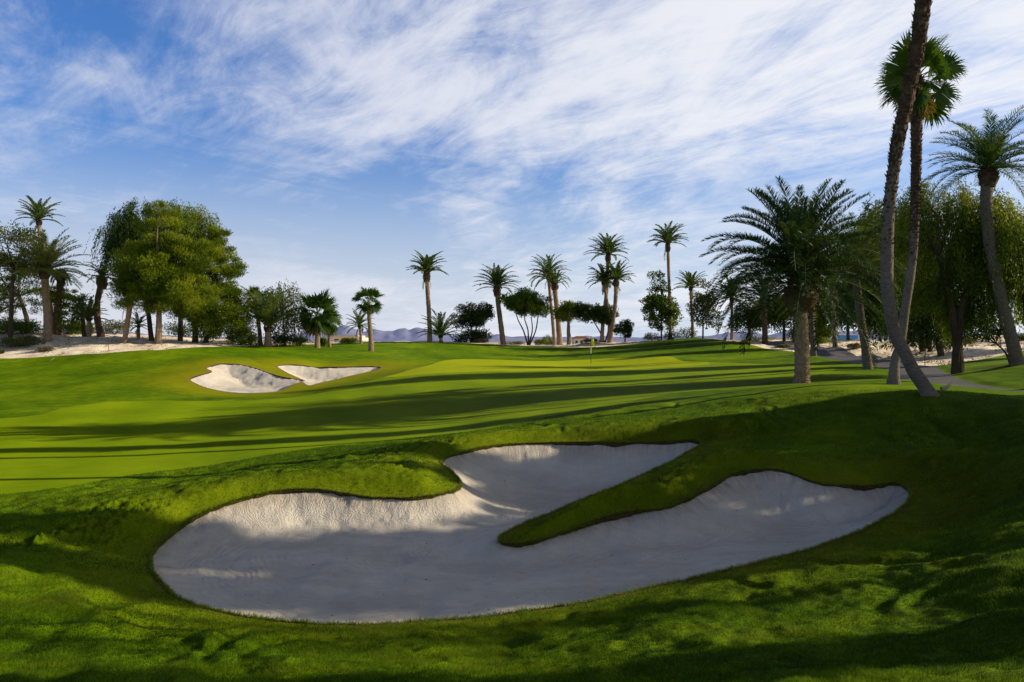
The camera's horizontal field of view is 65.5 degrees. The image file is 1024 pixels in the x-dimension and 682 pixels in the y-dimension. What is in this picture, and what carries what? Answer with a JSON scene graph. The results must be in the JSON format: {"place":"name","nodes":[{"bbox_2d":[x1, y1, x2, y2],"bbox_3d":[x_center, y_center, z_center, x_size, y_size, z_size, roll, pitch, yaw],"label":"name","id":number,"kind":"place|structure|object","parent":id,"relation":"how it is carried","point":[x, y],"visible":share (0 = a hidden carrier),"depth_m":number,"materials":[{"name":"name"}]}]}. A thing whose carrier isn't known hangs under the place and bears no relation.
{"place":"outdoors","nodes":[
{"label":"outdoors","id":0,"kind":"place"},
{"bbox_2d":[191,365,378,392],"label":"bunker sand","id":1,"kind":"structure","parent":0,"point":[239,378],"depth_m":53.47,"materials":[{"name":"white sand"}]},
{"bbox_2d":[190,363,379,392],"bbox_3d":[-15.115,2.370,52.548,11.001,1.599,13.173,0,0,0],"label":"bunker soil edge","id":2,"kind":"object","parent":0,"point":[282,365],"visible":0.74,"depth_m":56.02,"materials":[{"name":"brown soil"}]},
{"bbox_2d":[330,335,364,340],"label":"house","id":3,"kind":"structure","parent":0,"point":[336,337],"depth_m":150.00,"materials":[{"name":"beige paint"}]},
{"bbox_2d":[0,362,834,493],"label":"fairway","id":4,"kind":"structure","parent":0,"point":[74,445],"depth_m":30.02,"materials":[{"name":"green plant"}]},
{"bbox_2d":[0,338,1023,681],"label":"rough grass","id":5,"kind":"structure","parent":0,"point":[34,386],"depth_m":11.40,"materials":[{"name":"green plant"}]},
{"bbox_2d":[232,285,304,346],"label":"tree","id":6,"kind":"object","parent":5,"relation":"on","point":[269,315],"visible":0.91,"depth_m":70.53,"materials":[{"name":"green plant"}]},
{"bbox_2d":[271,333,292,345],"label":"bush","id":7,"kind":"object","parent":5,"relation":"on","point":[278,339],"visible":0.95,"depth_m":72.04,"materials":[{"name":"green plant"}]},
{"bbox_2d":[258,278,312,345],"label":"weeping tree","id":8,"kind":"object","parent":5,"relation":"on","point":[286,321],"visible":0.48,"depth_m":73.48,"materials":[{"name":"green plant"}]},
{"bbox_2d":[287,336,310,345],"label":"bush","id":9,"kind":"object","parent":5,"relation":"on","point":[299,340],"visible":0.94,"depth_m":73.23,"materials":[{"name":"green plant"}]},
{"bbox_2d":[292,288,341,347],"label":"fan palm","id":10,"kind":"object","parent":5,"relation":"on","point":[317,324],"visible":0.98,"depth_m":71.13,"materials":[{"name":"green plant"}]},
{"bbox_2d":[320,337,327,345],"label":"bush","id":11,"kind":"object","parent":5,"relation":"on","point":[323,341],"visible":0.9,"depth_m":74.59,"materials":[{"name":"green plant"}]},
{"bbox_2d":[319,310,342,346],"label":"fan palm","id":12,"kind":"object","parent":5,"relation":"on","point":[329,338],"visible":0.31,"depth_m":73.31,"materials":[{"name":"green plant"}]},
{"bbox_2d":[339,336,358,343],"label":"bush","id":13,"kind":"object","parent":5,"relation":"on","point":[347,340],"visible":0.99,"depth_m":78.43,"materials":[{"name":"green plant"}]},
{"bbox_2d":[346,308,374,343],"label":"date palm","id":14,"kind":"object","parent":5,"relation":"on","point":[359,319],"visible":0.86,"depth_m":79.58,"materials":[{"name":"green plant"}]},
{"bbox_2d":[350,287,384,350],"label":"fan palm","id":15,"kind":"object","parent":5,"relation":"on","point":[368,307],"visible":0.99,"depth_m":69.33,"materials":[{"name":"green plant"}]},
{"bbox_2d":[405,250,447,342],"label":"date palm","id":16,"kind":"object","parent":5,"relation":"on","point":[426,264],"visible":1,"depth_m":83.50,"materials":[{"name":"green plant"}]},
{"bbox_2d":[416,308,466,342],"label":"date palm","id":17,"kind":"object","parent":5,"relation":"on","point":[440,326],"visible":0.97,"depth_m":83.24,"materials":[{"name":"green plant"}]},
{"bbox_2d":[677,327,697,338],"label":"shrub","id":18,"kind":"object","parent":5,"relation":"on","point":[687,333],"visible":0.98,"depth_m":85.35,"materials":[{"name":"green plant"}]},
{"bbox_2d":[672,270,708,337],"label":"date palm","id":19,"kind":"object","parent":5,"relation":"on","point":[690,281],"visible":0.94,"depth_m":85.28,"materials":[{"name":"green plant"}]},
{"bbox_2d":[685,279,723,338],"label":"tree","id":20,"kind":"object","parent":5,"relation":"on","point":[701,307],"visible":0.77,"depth_m":82.84,"materials":[{"name":"green plant"}]},
{"bbox_2d":[695,175,908,382],"bbox_3d":[11.580,-2.253,31.552,8.251,8.181,8.418,0,0,0],"label":"canary palm","id":21,"kind":"object","parent":5,"relation":"on","point":[803,267],"visible":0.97,"depth_m":30.94,"materials":[{"name":"green plant"}]},
{"bbox_2d":[773,261,847,355],"bbox_3d":[21.767,-2.565,57.525,6.305,7.619,6.046,0,0,0],"label":"date palm","id":22,"kind":"object","parent":5,"relation":"on","point":[813,353],"visible":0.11,"depth_m":57.54,"materials":[{"name":"brown plant"}]},
{"bbox_2d":[817,203,924,369],"bbox_3d":[16.486,-2.575,38.592,6.330,8.249,5.981,0,0,-39],"label":"date palm","id":23,"kind":"object","parent":5,"relation":"on","point":[866,358],"visible":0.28,"depth_m":38.42,"materials":[{"name":"green plant"}]},
{"bbox_2d":[879,0,940,396],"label":"fan palm","id":24,"kind":"object","parent":5,"relation":"on","point":[921,15],"visible":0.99,"depth_m":19.87,"materials":[{"name":"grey plant"}]},
{"bbox_2d":[873,27,966,384],"bbox_3d":[12.513,-4.029,24.571,2.503,11.034,2.630,0,0,-36],"label":"fan palm","id":25,"kind":"object","parent":5,"relation":"on","point":[940,65],"visible":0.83,"depth_m":24.37,"materials":[{"name":"green plant"}]},
{"bbox_2d":[868,172,1022,373],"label":"weeping tree","id":26,"kind":"object","parent":5,"relation":"on","point":[941,290],"visible":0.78,"depth_m":34.77,"materials":[{"name":"green plant"}]},
{"bbox_2d":[940,381,953,390],"bbox_3d":[11.756,1.220,21.508,0.394,0.297,0.137,0,0,0],"label":"fallen frond base","id":27,"kind":"object","parent":5,"relation":"on","point":[945,387],"visible":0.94,"depth_m":21.46,"materials":[{"name":"brown plant"}]},
{"bbox_2d":[920,104,1023,365],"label":"date palm","id":28,"kind":"object","parent":5,"relation":"on","point":[990,152],"visible":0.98,"depth_m":33.45,"materials":[{"name":"green plant"}]},
{"bbox_2d":[931,185,1023,342],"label":"weeping tree","id":29,"kind":"object","parent":5,"relation":"on","point":[1009,226],"visible":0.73,"depth_m":34.11,"materials":[{"name":"green plant"}]},
{"bbox_2d":[966,322,1008,362],"bbox_3d":[20.438,0.156,34.050,2.100,2.022,1.191,0,0,0],"label":"branchy shrub","id":30,"kind":"object","parent":5,"relation":"on","point":[987,337],"visible":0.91,"depth_m":33.99,"materials":[{"name":"green plant"}]},
{"bbox_2d":[0,330,1023,366],"bbox_3d":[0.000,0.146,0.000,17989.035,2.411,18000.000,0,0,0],"label":"desert sand","id":31,"kind":"structure","parent":0,"point":[91,346],"depth_m":65.50,"materials":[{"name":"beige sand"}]},
{"bbox_2d":[0,317,40,334],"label":"hedge bush","id":32,"kind":"object","parent":31,"relation":"on","point":[1,331],"visible":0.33,"depth_m":70.14,"materials":[{"name":"green plant"}]},
{"bbox_2d":[0,318,43,334],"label":"hedge bush","id":33,"kind":"object","parent":31,"relation":"on","point":[28,326],"visible":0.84,"depth_m":69.84,"materials":[{"name":"green plant"}]},
{"bbox_2d":[0,334,47,347],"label":"shrub","id":34,"kind":"object","parent":31,"relation":"on","point":[15,341],"visible":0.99,"depth_m":64.61,"materials":[{"name":"green plant"}]},
{"bbox_2d":[0,220,53,337],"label":"tree","id":35,"kind":"object","parent":31,"relation":"on","point":[11,281],"visible":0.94,"depth_m":66.64,"materials":[{"name":"green plant"}]},
{"bbox_2d":[0,250,67,321],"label":"pine tree","id":36,"kind":"object","parent":31,"relation":"on","point":[20,302],"visible":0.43,"depth_m":74.00,"materials":[{"name":"green plant"}]},
{"bbox_2d":[14,195,64,333],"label":"date palm","id":37,"kind":"object","parent":31,"relation":"on","point":[39,212],"visible":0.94,"depth_m":72.61,"materials":[{"name":"green plant"}]},
{"bbox_2d":[32,346,55,351],"bbox_3d":[-36.919,0.612,62.943,1.612,0.608,1.486,0,0,0],"label":"shrub","id":38,"kind":"object","parent":31,"relation":"on","point":[47,348],"visible":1,"depth_m":62.85,"materials":[{"name":"green plant"}]},
{"bbox_2d":[0,227,95,341],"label":"date palm","id":39,"kind":"object","parent":31,"relation":"on","point":[53,257],"visible":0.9,"depth_m":67.67,"materials":[{"name":"green plant"}]},
{"bbox_2d":[38,284,79,313],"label":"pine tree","id":40,"kind":"object","parent":31,"relation":"on","point":[65,295],"visible":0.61,"depth_m":72.93,"materials":[{"name":"green plant"}]},
{"bbox_2d":[50,269,78,334],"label":"date palm","id":41,"kind":"object","parent":31,"relation":"on","point":[61,283],"visible":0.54,"depth_m":72.71,"materials":[{"name":"brown plant"}]},
{"bbox_2d":[52,292,100,336],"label":"tree","id":42,"kind":"object","parent":31,"relation":"on","point":[63,317],"visible":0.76,"depth_m":72.09,"materials":[{"name":"green plant"}]},
{"bbox_2d":[60,319,95,334],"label":"hedge bush","id":43,"kind":"object","parent":31,"relation":"on","point":[67,330],"visible":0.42,"depth_m":73.75,"materials":[{"name":"green plant"}]},
{"bbox_2d":[67,296,111,336],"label":"date palm","id":44,"kind":"object","parent":31,"relation":"on","point":[88,311],"visible":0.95,"depth_m":71.72,"materials":[{"name":"green plant"}]},
{"bbox_2d":[80,262,113,336],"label":"date palm","id":45,"kind":"object","parent":31,"relation":"on","point":[98,324],"visible":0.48,"depth_m":71.89,"materials":[{"name":"brown plant"}]},
{"bbox_2d":[91,319,135,334],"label":"hedge bush","id":46,"kind":"object","parent":31,"relation":"on","point":[108,327],"visible":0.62,"depth_m":77.92,"materials":[{"name":"green plant"}]},
{"bbox_2d":[100,265,138,342],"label":"date palm","id":47,"kind":"object","parent":31,"relation":"on","point":[126,325],"visible":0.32,"depth_m":67.18,"materials":[{"name":"brown plant"}]},
{"bbox_2d":[83,196,169,340],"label":"weeping tree","id":48,"kind":"object","parent":31,"relation":"on","point":[122,233],"visible":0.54,"depth_m":69.68,"materials":[{"name":"green plant"}]},
{"bbox_2d":[123,312,153,338],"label":"date palm","id":49,"kind":"object","parent":31,"relation":"on","point":[138,322],"visible":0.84,"depth_m":71.04,"materials":[{"name":"green plant"}]},
{"bbox_2d":[101,199,227,343],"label":"pine tree","id":50,"kind":"object","parent":31,"relation":"on","point":[166,280],"visible":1,"depth_m":66.10,"materials":[{"name":"green plant"}]},
{"bbox_2d":[162,321,204,336],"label":"hedge bush","id":51,"kind":"object","parent":31,"relation":"on","point":[174,328],"visible":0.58,"depth_m":83.64,"materials":[{"name":"green plant"}]},
{"bbox_2d":[154,197,231,340],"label":"weeping tree","id":52,"kind":"object","parent":31,"relation":"on","point":[193,217],"visible":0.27,"depth_m":72.98,"materials":[{"name":"green plant"}]},
{"bbox_2d":[169,225,248,341],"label":"pine tree","id":53,"kind":"object","parent":31,"relation":"on","point":[228,271],"visible":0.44,"depth_m":70.41,"materials":[{"name":"green plant"}]},
{"bbox_2d":[187,291,262,345],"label":"tree","id":54,"kind":"object","parent":31,"relation":"on","point":[219,324],"visible":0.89,"depth_m":69.16,"materials":[{"name":"green plant"}]},
{"bbox_2d":[226,330,250,344],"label":"bush","id":55,"kind":"object","parent":31,"relation":"on","point":[237,335],"visible":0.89,"depth_m":69.75,"materials":[{"name":"green plant"}]},
{"bbox_2d":[240,332,264,345],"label":"bush","id":56,"kind":"object","parent":31,"relation":"on","point":[254,339],"visible":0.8,"depth_m":70.89,"materials":[{"name":"green plant"}]},
{"bbox_2d":[243,286,265,344],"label":"fan palm","id":57,"kind":"object","parent":31,"relation":"on","point":[249,294],"visible":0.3,"depth_m":72.60,"materials":[{"name":"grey plant"}]},
{"bbox_2d":[451,327,491,341],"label":"shrub","id":58,"kind":"object","parent":31,"relation":"on","point":[478,334],"visible":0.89,"depth_m":87.37,"materials":[{"name":"green plant"}]},
{"bbox_2d":[450,301,495,341],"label":"tree","id":59,"kind":"object","parent":31,"relation":"on","point":[480,315],"visible":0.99,"depth_m":87.67,"materials":[{"name":"green plant"}]},
{"bbox_2d":[472,338,489,342],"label":"shrub","id":60,"kind":"object","parent":31,"relation":"on","point":[483,340],"visible":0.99,"depth_m":86.90,"materials":[{"name":"green plant"}]},
{"bbox_2d":[474,263,519,344],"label":"date palm","id":61,"kind":"object","parent":31,"relation":"on","point":[496,279],"visible":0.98,"depth_m":88.86,"materials":[{"name":"green plant"}]},
{"bbox_2d":[495,286,554,344],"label":"tree","id":62,"kind":"object","parent":31,"relation":"on","point":[524,302],"visible":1,"depth_m":87.21,"materials":[{"name":"green plant"}]},
{"bbox_2d":[533,338,546,344],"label":"shrub","id":63,"kind":"object","parent":31,"relation":"on","point":[536,341],"visible":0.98,"depth_m":95.70,"materials":[{"name":"green plant"}]},
{"bbox_2d":[542,335,551,344],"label":"shrub","id":64,"kind":"object","parent":31,"relation":"on","point":[547,337],"visible":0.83,"depth_m":96.32,"materials":[{"name":"green plant"}]},
{"bbox_2d":[527,254,571,344],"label":"date palm","id":65,"kind":"object","parent":31,"relation":"on","point":[546,266],"visible":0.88,"depth_m":93.97,"materials":[{"name":"green plant"}]},
{"bbox_2d":[542,269,567,344],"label":"date palm","id":66,"kind":"object","parent":31,"relation":"on","point":[555,282],"visible":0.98,"depth_m":92.28,"materials":[{"name":"brown plant"}]},
{"bbox_2d":[551,299,579,344],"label":"tree","id":67,"kind":"object","parent":31,"relation":"on","point":[565,312],"visible":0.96,"depth_m":89.36,"materials":[{"name":"green plant"}]},
{"bbox_2d":[581,338,602,342],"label":"shrub","id":68,"kind":"object","parent":31,"relation":"on","point":[587,340],"visible":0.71,"depth_m":86.26,"materials":[{"name":"green plant"}]},
{"bbox_2d":[573,301,619,341],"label":"tree","id":69,"kind":"object","parent":31,"relation":"on","point":[595,313],"visible":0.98,"depth_m":88.67,"materials":[{"name":"green plant"}]},
{"bbox_2d":[585,262,624,340],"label":"date palm","id":70,"kind":"object","parent":31,"relation":"on","point":[603,281],"visible":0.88,"depth_m":89.03,"materials":[{"name":"green plant"}]},
{"bbox_2d":[583,233,628,342],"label":"date palm","id":71,"kind":"object","parent":31,"relation":"on","point":[608,248],"visible":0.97,"depth_m":89.13,"materials":[{"name":"green plant"}]},
{"bbox_2d":[597,260,636,342],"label":"date palm","id":72,"kind":"object","parent":31,"relation":"on","point":[617,273],"visible":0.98,"depth_m":88.05,"materials":[{"name":"green plant"}]},
{"bbox_2d":[612,319,634,341],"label":"round bush","id":73,"kind":"object","parent":31,"relation":"on","point":[627,328],"visible":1,"depth_m":86.41,"materials":[{"name":"green plant"}]},
{"bbox_2d":[642,332,661,341],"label":"shrub","id":74,"kind":"object","parent":31,"relation":"on","point":[648,337],"visible":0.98,"depth_m":85.44,"materials":[{"name":"green plant"}]},
{"bbox_2d":[638,269,683,339],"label":"column tree","id":75,"kind":"object","parent":31,"relation":"on","point":[659,303],"visible":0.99,"depth_m":85.94,"materials":[{"name":"green plant"}]},
{"bbox_2d":[647,221,688,338],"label":"date palm","id":76,"kind":"object","parent":31,"relation":"on","point":[667,238],"visible":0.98,"depth_m":85.88,"materials":[{"name":"green plant"}]},
{"bbox_2d":[662,329,682,339],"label":"shrub","id":77,"kind":"object","parent":31,"relation":"on","point":[668,335],"visible":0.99,"depth_m":85.15,"materials":[{"name":"green plant"}]},
{"bbox_2d":[711,274,753,339],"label":"date palm","id":78,"kind":"object","parent":31,"relation":"on","point":[732,296],"visible":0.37,"depth_m":81.99,"materials":[{"name":"green plant"}]},
{"bbox_2d":[740,334,776,340],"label":"shrub","id":79,"kind":"object","parent":31,"relation":"on","point":[754,338],"visible":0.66,"depth_m":80.25,"materials":[{"name":"green plant"}]},
{"bbox_2d":[754,293,793,340],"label":"tree","id":80,"kind":"object","parent":31,"relation":"on","point":[772,316],"visible":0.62,"depth_m":76.90,"materials":[{"name":"green plant"}]},
{"bbox_2d":[774,343,790,347],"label":"shrub","id":81,"kind":"object","parent":31,"relation":"on","point":[782,345],"visible":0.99,"depth_m":71.25,"materials":[{"name":"green plant"}]},
{"bbox_2d":[786,318,839,341],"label":"tree","id":82,"kind":"object","parent":31,"relation":"on","point":[825,331],"visible":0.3,"depth_m":75.95,"materials":[{"name":"green plant"}]},
{"bbox_2d":[816,335,831,343],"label":"shrub","id":83,"kind":"object","parent":31,"relation":"on","point":[824,339],"visible":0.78,"depth_m":74.68,"materials":[{"name":"green plant"}]},
{"bbox_2d":[808,287,843,340],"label":"tree","id":84,"kind":"object","parent":31,"relation":"on","point":[818,308],"visible":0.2,"depth_m":76.69,"materials":[{"name":"green plant"}]},
{"bbox_2d":[837,334,857,339],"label":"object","id":85,"kind":"object","parent":31,"relation":"on","point":[843,336],"visible":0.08,"depth_m":109.20,"materials":[{"name":"blue paint"}]},
{"bbox_2d":[829,275,868,339],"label":"tree","id":86,"kind":"object","parent":31,"relation":"on","point":[848,335],"visible":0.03,"depth_m":77.25,"materials":[{"name":"green plant"}]},
{"bbox_2d":[845,342,860,348],"bbox_3d":[25.154,0.357,58.502,1.338,0.596,1.088,0,0,14],"label":"shrub","id":87,"kind":"object","parent":31,"relation":"on","point":[856,345],"visible":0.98,"depth_m":58.32,"materials":[{"name":"green plant"}]},
{"bbox_2d":[850,316,883,339],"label":"tree","id":88,"kind":"object","parent":31,"relation":"on","point":[870,334],"visible":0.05,"depth_m":77.00,"materials":[{"name":"green plant"}]},
{"bbox_2d":[822,194,950,356],"bbox_3d":[23.313,-4.060,49.311,8.394,10.260,6.191,0,0,0],"label":"weeping tree","id":89,"kind":"object","parent":31,"relation":"on","point":[842,317],"visible":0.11,"depth_m":48.73,"materials":[{"name":"green plant"}]},
{"bbox_2d":[917,263,925,351],"bbox_3d":[25.522,-2.103,50.131,3.580,5.861,3.480,0,0,0],"label":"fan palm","id":90,"kind":"object","parent":31,"relation":"on","point":[922,350],"visible":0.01,"depth_m":49.89,"materials":[{"name":"green plant"}]},
{"bbox_2d":[870,297,976,351],"bbox_3d":[25.261,-1.162,48.914,5.978,3.949,4.681,0,0,0],"label":"bush","id":91,"kind":"object","parent":31,"relation":"on","point":[924,331],"visible":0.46,"depth_m":48.05,"materials":[{"name":"green plant"}]},
{"bbox_2d":[1018,333,1023,340],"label":"shrub","id":92,"kind":"object","parent":31,"relation":"on","point":[1021,337],"visible":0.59,"depth_m":55.84,"materials":[{"name":"green plant"}]},
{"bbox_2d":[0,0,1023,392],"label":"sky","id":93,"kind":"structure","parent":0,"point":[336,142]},
{"bbox_2d":[506,341,524,344],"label":"shrub","id":94,"kind":"object","parent":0,"point":[517,342],"visible":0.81,"depth_m":94.61,"materials":[{"name":"green plant"}]},
{"bbox_2d":[33,325,1019,340],"bbox_3d":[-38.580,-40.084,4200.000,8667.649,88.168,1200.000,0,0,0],"label":"mountain range","id":95,"kind":"structure","parent":0,"point":[403,334],"depth_m":3931.57,"materials":[{"name":"stone"}]},
{"bbox_2d":[153,440,906,624],"bbox_3d":[0.219,2.950,14.651,12.580,1.060,9.327,0,0,-34],"label":"bunker soil edge","id":96,"kind":"object","parent":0,"point":[616,517],"visible":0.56,"depth_m":15.06,"materials":[{"name":"brown soil"}]},
{"bbox_2d":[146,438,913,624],"bbox_3d":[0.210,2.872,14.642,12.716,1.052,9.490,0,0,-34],"label":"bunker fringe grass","id":97,"kind":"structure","parent":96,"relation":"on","point":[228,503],"depth_m":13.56,"materials":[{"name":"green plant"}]},
{"bbox_2d":[152,442,908,624],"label":"bunker sand","id":98,"kind":"structure","parent":0,"point":[361,552],"depth_m":13.51,"materials":[{"name":"white sand"}]},
{"bbox_2d":[179,449,851,621],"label":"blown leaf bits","id":99,"kind":"object","parent":98,"relation":"on","point":[500,566],"visible":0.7,"depth_m":12.55,"materials":[{"name":"brown plant"}]},
{"bbox_2d":[386,356,709,376],"bbox_3d":[2.817,1.769,58.796,21.857,1.020,18.618,0,0,0],"label":"putting green","id":100,"kind":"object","parent":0,"point":[468,365],"visible":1,"depth_m":57.91,"materials":[{"name":"green plant"}]},
{"bbox_2d":[572,336,588,343],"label":"house","id":101,"kind":"structure","parent":0,"point":[576,339],"depth_m":190.00,"materials":[{"name":"beige paint"}]},
{"bbox_2d":[756,338,791,339],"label":"building","id":102,"kind":"structure","parent":0,"point":[775,339],"depth_m":180.00,"materials":[{"name":"beige paint"}]},
{"bbox_2d":[743,340,1023,391],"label":"cart path","id":103,"kind":"structure","parent":0,"point":[934,375],"depth_m":41.42,"materials":[{"name":"grey concrete"}]},
{"bbox_2d":[728,302,771,340],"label":"tree","id":104,"kind":"object","parent":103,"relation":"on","point":[742,316],"visible":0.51,"depth_m":80.19,"materials":[{"name":"green plant"}]},
{"bbox_2d":[734,268,789,343],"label":"date palm","id":105,"kind":"object","parent":103,"relation":"on","point":[765,331],"visible":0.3,"depth_m":75.75,"materials":[{"name":"green plant"}]},
{"bbox_2d":[824,275,847,347],"bbox_3d":[23.855,-3.171,59.467,4.874,7.609,4.945,0,0,0],"label":"date palm","id":106,"kind":"object","parent":103,"relation":"on","point":[833,344],"visible":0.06,"depth_m":59.56,"materials":[{"name":"brown plant"}]}
]}

